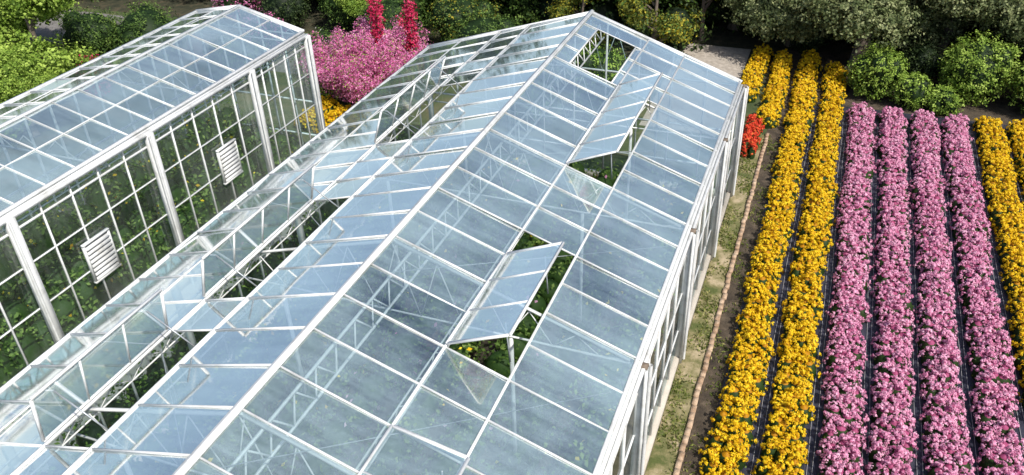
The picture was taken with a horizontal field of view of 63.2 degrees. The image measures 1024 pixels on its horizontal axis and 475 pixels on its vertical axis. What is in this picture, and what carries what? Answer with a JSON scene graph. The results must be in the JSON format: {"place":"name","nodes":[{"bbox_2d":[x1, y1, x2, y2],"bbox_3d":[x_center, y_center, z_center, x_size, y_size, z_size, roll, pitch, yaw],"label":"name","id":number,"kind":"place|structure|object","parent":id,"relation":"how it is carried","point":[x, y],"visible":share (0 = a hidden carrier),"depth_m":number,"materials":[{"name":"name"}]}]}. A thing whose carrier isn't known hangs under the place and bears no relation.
{"place":"outdoors","nodes":[
{"label":"outdoors","id":0,"kind":"place"},
{"bbox_2d":[72,54,98,67],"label":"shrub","id":1,"kind":"object","parent":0,"point":[86,58],"visible":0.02,"depth_m":32.11,"materials":[{"name":"green plant"}]},
{"bbox_2d":[29,10,346,73],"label":"road","id":2,"kind":"structure","parent":0,"point":[43,30],"depth_m":39.17,"materials":[{"name":"grey asphalt"}]},
{"bbox_2d":[49,136,397,445],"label":"concrete path","id":3,"kind":"structure","parent":0,"point":[145,362],"depth_m":19.84,"materials":[{"name":"grey concrete"}]},
{"bbox_2d":[0,7,767,399],"bbox_3d":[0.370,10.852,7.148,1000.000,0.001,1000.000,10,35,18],"label":"ground","id":4,"kind":"structure","parent":0,"point":[8,183],"depth_m":29.49,"materials":[{"name":"green plant"}]},
{"bbox_2d":[0,48,58,103],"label":"deciduous tree","id":5,"kind":"object","parent":4,"relation":"on","point":[16,79],"visible":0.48,"depth_m":28.39,"materials":[{"name":"green plant"}]},
{"bbox_2d":[3,0,76,45],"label":"deciduous tree","id":6,"kind":"object","parent":4,"relation":"on","point":[49,17],"visible":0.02,"depth_m":36.53,"materials":[{"name":"green plant"}]},
{"bbox_2d":[0,0,98,78],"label":"deciduous tree","id":7,"kind":"object","parent":4,"relation":"on","point":[22,15],"visible":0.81,"depth_m":31.44,"materials":[{"name":"green plant"}]},
{"bbox_2d":[53,5,122,57],"bbox_3d":[-18.115,-8.811,35.849,3.086,2.356,3.021,10,35,18],"label":"shrub","id":8,"kind":"object","parent":4,"relation":"on","point":[84,28],"visible":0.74,"depth_m":35.11,"materials":[{"name":"green plant"}]},
{"bbox_2d":[104,0,180,47],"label":"shrub","id":9,"kind":"object","parent":4,"relation":"on","point":[142,20],"visible":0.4,"depth_m":34.17,"materials":[{"name":"green plant"}]},
{"bbox_2d":[0,4,325,428],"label":"greenhouse","id":10,"kind":"object","parent":4,"relation":"on","point":[62,274],"visible":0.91,"depth_m":21.49,"materials":[{"name":"glass"}]},
{"bbox_2d":[54,123,419,446],"bbox_3d":[-7.242,2.122,19.633,1.840,1.368,22.329,10,35,18],"label":"hedge","id":11,"kind":"object","parent":4,"relation":"on","point":[154,374],"visible":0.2,"depth_m":18.77,"materials":[{"name":"green plant"}]},
{"bbox_2d":[233,58,275,89],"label":"shrub","id":12,"kind":"object","parent":4,"relation":"on","point":[257,74],"visible":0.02,"depth_m":32.90,"materials":[{"name":"green plant"}]},
{"bbox_2d":[290,24,342,74],"bbox_3d":[-7.610,-7.502,33.760,2.580,1.872,2.750,10,35,18],"label":"flowering shrub","id":13,"kind":"object","parent":4,"relation":"on","point":[324,33],"visible":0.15,"depth_m":33.52,"materials":[{"name":"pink plant"}]},
{"bbox_2d":[293,95,339,131],"bbox_3d":[-7.128,-4.465,30.531,0.970,1.036,2.239,10,35,18],"label":"yellow flower patch","id":14,"kind":"object","parent":4,"relation":"on","point":[328,105],"visible":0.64,"depth_m":29.99,"materials":[{"name":"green plant"}]},
{"bbox_2d":[301,46,345,103],"bbox_3d":[-6.715,-6.293,31.831,2.522,1.923,2.726,10,35,18],"label":"flowering shrub","id":15,"kind":"object","parent":4,"relation":"on","point":[323,91],"visible":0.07,"depth_m":31.25,"materials":[{"name":"pink plant"}]},
{"bbox_2d":[313,102,352,133],"bbox_3d":[-6.340,-4.195,30.052,0.976,1.069,2.074,10,35,18],"label":"yellow flower patch","id":16,"kind":"object","parent":4,"relation":"on","point":[335,114],"visible":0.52,"depth_m":29.82,"materials":[{"name":"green plant"}]},
{"bbox_2d":[294,13,434,108],"bbox_3d":[-5.291,-6.634,31.322,5.685,3.010,5.643,10,35,18],"label":"pink flowering tree","id":17,"kind":"object","parent":4,"relation":"on","point":[360,69],"visible":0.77,"depth_m":30.22,"materials":[{"name":"pink blossom"},{"name":"bark"}]},
{"bbox_2d":[0,9,748,474],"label":"greenhouse","id":18,"kind":"object","parent":4,"relation":"on","point":[512,287],"visible":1,"depth_m":17.24,"materials":[{"name":"glass"}]},
{"bbox_2d":[365,0,387,49],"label":"crimson flowering tree","id":19,"kind":"object","parent":4,"relation":"on","point":[376,13],"visible":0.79,"depth_m":31.41,"materials":[{"name":"red plant"}]},
{"bbox_2d":[356,0,430,48],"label":"shrub","id":20,"kind":"object","parent":4,"relation":"on","point":[392,9],"visible":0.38,"depth_m":35.07,"materials":[{"name":"red plant"}]},
{"bbox_2d":[395,0,420,54],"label":"crimson flowering tree","id":21,"kind":"object","parent":4,"relation":"on","point":[411,39],"visible":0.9,"depth_m":31.27,"materials":[{"name":"red plant"}]},
{"bbox_2d":[425,0,500,43],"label":"shrub","id":22,"kind":"object","parent":4,"relation":"on","point":[445,12],"visible":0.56,"depth_m":33.95,"materials":[{"name":"green plant"}]},
{"bbox_2d":[444,7,519,72],"bbox_3d":[-1.077,-7.792,33.143,3.314,2.658,3.202,10,35,18],"label":"shrub","id":23,"kind":"object","parent":4,"relation":"on","point":[480,25],"visible":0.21,"depth_m":32.44,"materials":[{"name":"green plant"}]},
{"bbox_2d":[572,41,627,80],"bbox_3d":[3.151,-6.515,31.742,2.944,1.834,2.810,10,35,18],"label":"shrub","id":24,"kind":"object","parent":4,"relation":"on","point":[615,62],"visible":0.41,"depth_m":31.03,"materials":[{"name":"green plant"}]},
{"bbox_2d":[645,135,764,474],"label":"dry grass strip","id":25,"kind":"object","parent":4,"relation":"on","point":[660,462],"visible":0.67,"depth_m":19.64,"materials":[{"name":"beige plant"}]},
{"bbox_2d":[655,133,779,474],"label":"grass tufts","id":26,"kind":"object","parent":25,"relation":"on","point":[711,307],"visible":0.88,"depth_m":20.64,"materials":[{"name":"green plant"}]},
{"bbox_2d":[740,114,764,159],"bbox_3d":[7.985,-3.300,27.939,0.766,1.276,2.431,10,35,18],"label":"red flower patch","id":27,"kind":"object","parent":4,"relation":"on","point":[753,129],"visible":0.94,"depth_m":27.46,"materials":[{"name":"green plant"}]},
{"bbox_2d":[741,43,773,102],"bbox_3d":[9.526,-6.410,32.612,0.999,0.992,5.240,10,35,18],"label":"yellow chrysanthemum row","id":28,"kind":"object","parent":4,"relation":"on","point":[755,71],"visible":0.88,"depth_m":32.24,"materials":[{"name":"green plant"}]},
{"bbox_2d":[68,0,1023,83],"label":"woodland floor","id":29,"kind":"structure","parent":0,"point":[727,38],"depth_m":37.55,"materials":[{"name":"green plant"}]},
{"bbox_2d":[211,0,262,11],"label":"pink flowering shrub","id":30,"kind":"object","parent":29,"relation":"on","point":[252,4],"visible":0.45,"depth_m":38.91,"materials":[{"name":"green plant"}]},
{"bbox_2d":[260,8,281,19],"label":"pink flowering shrub","id":31,"kind":"object","parent":29,"relation":"on","point":[270,14],"visible":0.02,"depth_m":35.96,"materials":[{"name":"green plant"}]},
{"bbox_2d":[257,0,312,26],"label":"shrub","id":32,"kind":"object","parent":29,"relation":"on","point":[291,12],"visible":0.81,"depth_m":37.65,"materials":[{"name":"green plant"}]},
{"bbox_2d":[316,0,361,31],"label":"shrub","id":33,"kind":"object","parent":29,"relation":"on","point":[333,9],"visible":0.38,"depth_m":37.52,"materials":[{"name":"green plant"}]},
{"bbox_2d":[334,0,368,23],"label":"deciduous tree","id":34,"kind":"object","parent":29,"relation":"on","point":[348,4],"visible":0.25,"depth_m":36.57,"materials":[{"name":"green plant"}]},
{"bbox_2d":[420,0,436,8],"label":"deciduous tree","id":35,"kind":"object","parent":29,"relation":"on","point":[429,1],"visible":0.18,"depth_m":37.48,"materials":[{"name":"green plant"}]},
{"bbox_2d":[492,0,540,24],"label":"deciduous tree","id":36,"kind":"object","parent":29,"relation":"on","point":[511,5],"visible":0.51,"depth_m":36.52,"materials":[{"name":"green plant"}]},
{"bbox_2d":[90,0,1022,59],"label":"woodland undergrowth","id":37,"kind":"object","parent":29,"relation":"on","point":[715,11],"visible":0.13,"depth_m":35.29,"materials":[{"name":"green plant"}]},
{"bbox_2d":[545,0,613,45],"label":"autumn tree","id":38,"kind":"object","parent":29,"relation":"on","point":[566,6],"visible":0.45,"depth_m":34.48,"materials":[{"name":"green plant"}]},
{"bbox_2d":[594,0,683,25],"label":"deciduous tree","id":39,"kind":"object","parent":29,"relation":"on","point":[671,1],"visible":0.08,"depth_m":36.16,"materials":[{"name":"green plant"}]},
{"bbox_2d":[615,0,699,46],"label":"autumn tree","id":40,"kind":"object","parent":29,"relation":"on","point":[674,25],"visible":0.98,"depth_m":32.90,"materials":[{"name":"green plant"}]},
{"bbox_2d":[665,0,719,40],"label":"autumn tree","id":41,"kind":"object","parent":29,"relation":"on","point":[704,7],"visible":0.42,"depth_m":35.72,"materials":[{"name":"green plant"}]},
{"bbox_2d":[727,0,774,30],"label":"deciduous tree","id":42,"kind":"object","parent":29,"relation":"on","point":[731,26],"visible":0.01,"depth_m":37.01,"materials":[{"name":"green plant"}]},
{"bbox_2d":[719,0,840,46],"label":"deciduous tree","id":43,"kind":"object","parent":29,"relation":"on","point":[767,16],"visible":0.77,"depth_m":32.82,"materials":[{"name":"green plant"}]},
{"bbox_2d":[877,0,983,47],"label":"deciduous tree","id":44,"kind":"object","parent":29,"relation":"on","point":[927,12],"visible":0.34,"depth_m":31.54,"materials":[{"name":"green plant"}]},
{"bbox_2d":[877,0,1018,65],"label":"deciduous tree","id":45,"kind":"object","parent":29,"relation":"on","point":[965,9],"visible":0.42,"depth_m":30.49,"materials":[{"name":"green plant"}]},
{"bbox_2d":[968,0,1023,69],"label":"deciduous tree","id":46,"kind":"object","parent":29,"relation":"on","point":[1013,18],"visible":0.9,"depth_m":29.05,"materials":[{"name":"green plant"}]},
{"bbox_2d":[639,43,750,125],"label":"gravel path","id":47,"kind":"structure","parent":0,"point":[730,60],"depth_m":34.48,"materials":[{"name":"beige gravel"}]},
{"bbox_2d":[679,49,1023,474],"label":"soil bed","id":48,"kind":"object","parent":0,"point":[1003,110],"visible":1,"depth_m":24.56,"materials":[{"name":"brown soil"}]},
{"bbox_2d":[673,133,768,474],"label":"brick edging","id":49,"kind":"object","parent":48,"relation":"on","point":[681,455],"visible":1,"depth_m":20.04,"materials":[{"name":"brick"}]},
{"bbox_2d":[698,48,822,474],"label":"yellow chrysanthemum row","id":50,"kind":"object","parent":48,"relation":"on","point":[731,441],"visible":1,"depth_m":20.36,"materials":[{"name":"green plant"}]},
{"bbox_2d":[755,49,792,128],"bbox_3d":[9.969,-5.633,31.385,0.958,1.022,6.753,10,35,18],"label":"yellow chrysanthemum row","id":51,"kind":"object","parent":48,"relation":"on","point":[768,111],"visible":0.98,"depth_m":30.63,"materials":[{"name":"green plant"}]},
{"bbox_2d":[750,61,847,474],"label":"yellow chrysanthemum row","id":52,"kind":"object","parent":48,"relation":"on","point":[784,451],"visible":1,"depth_m":20.14,"materials":[{"name":"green plant"}]},
{"bbox_2d":[789,21,831,52],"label":"round shrub","id":53,"kind":"object","parent":48,"relation":"on","point":[813,44],"visible":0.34,"depth_m":34.03,"materials":[{"name":"green plant"}]},
{"bbox_2d":[816,101,876,474],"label":"pink chrysanthemum row","id":54,"kind":"object","parent":48,"relation":"on","point":[842,447],"visible":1,"depth_m":19.85,"materials":[{"name":"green plant"}]},
{"bbox_2d":[772,0,925,66],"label":"deciduous tree","id":55,"kind":"object","parent":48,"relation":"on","point":[864,20],"visible":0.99,"depth_m":29.94,"materials":[{"name":"green plant"}]},
{"bbox_2d":[704,100,1023,474],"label":"weed fabric","id":56,"kind":"object","parent":48,"relation":"on","point":[916,404],"visible":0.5,"depth_m":20.16,"materials":[{"name":"black fabric"}]},
{"bbox_2d":[750,122,1023,474],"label":"drip irrigation tubes","id":57,"kind":"object","parent":56,"relation":"on","point":[872,311],"visible":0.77,"depth_m":20.19},
{"bbox_2d":[842,41,909,100],"bbox_3d":[13.278,-6.116,30.358,2.282,2.110,2.286,10,35,18],"label":"round shrub","id":58,"kind":"object","parent":48,"relation":"on","point":[873,74],"visible":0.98,"depth_m":29.89,"materials":[{"name":"green plant"}]},
{"bbox_2d":[864,106,918,474],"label":"pink chrysanthemum row","id":59,"kind":"object","parent":48,"relation":"on","point":[892,420],"visible":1,"depth_m":19.79,"materials":[{"name":"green plant"}]},
{"bbox_2d":[888,71,933,110],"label":"round shrub","id":60,"kind":"object","parent":48,"relation":"on","point":[913,89],"visible":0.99,"depth_m":29.35,"materials":[{"name":"green plant"}]},
{"bbox_2d":[899,38,946,83],"bbox_3d":[15.412,-6.620,31.299,1.874,1.784,1.849,10,35,18],"label":"round shrub","id":61,"kind":"object","parent":48,"relation":"on","point":[923,58],"visible":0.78,"depth_m":30.86,"materials":[{"name":"green plant"}]},
{"bbox_2d":[907,108,975,474],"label":"pink chrysanthemum row","id":62,"kind":"object","parent":48,"relation":"on","point":[945,435],"visible":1,"depth_m":19.63,"materials":[{"name":"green plant"}]},
{"bbox_2d":[925,84,965,116],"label":"round shrub","id":63,"kind":"object","parent":48,"relation":"on","point":[945,100],"visible":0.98,"depth_m":29.01,"materials":[{"name":"green plant"}]},
{"bbox_2d":[937,29,1023,106],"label":"round shrub","id":64,"kind":"object","parent":48,"relation":"on","point":[983,67],"visible":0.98,"depth_m":29.01,"materials":[{"name":"green plant"}]},
{"bbox_2d":[939,113,1023,474],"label":"pink chrysanthemum row","id":65,"kind":"object","parent":48,"relation":"on","point":[991,363],"visible":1,"depth_m":19.51,"materials":[{"name":"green plant"}]},
{"bbox_2d":[973,115,1023,406],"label":"yellow chrysanthemum row","id":66,"kind":"object","parent":48,"relation":"on","point":[1006,217],"visible":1,"depth_m":23.19,"materials":[{"name":"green plant"}]},
{"bbox_2d":[1005,118,1023,204],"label":"yellow chrysanthemum row","id":67,"kind":"object","parent":48,"relation":"on","point":[1015,131],"visible":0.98,"depth_m":26.82,"materials":[{"name":"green plant"}]},
{"bbox_2d":[1006,61,1023,113],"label":"round shrub","id":68,"kind":"object","parent":48,"relation":"on","point":[1018,80],"visible":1,"depth_m":28.77,"materials":[{"name":"green plant"}]}
]}

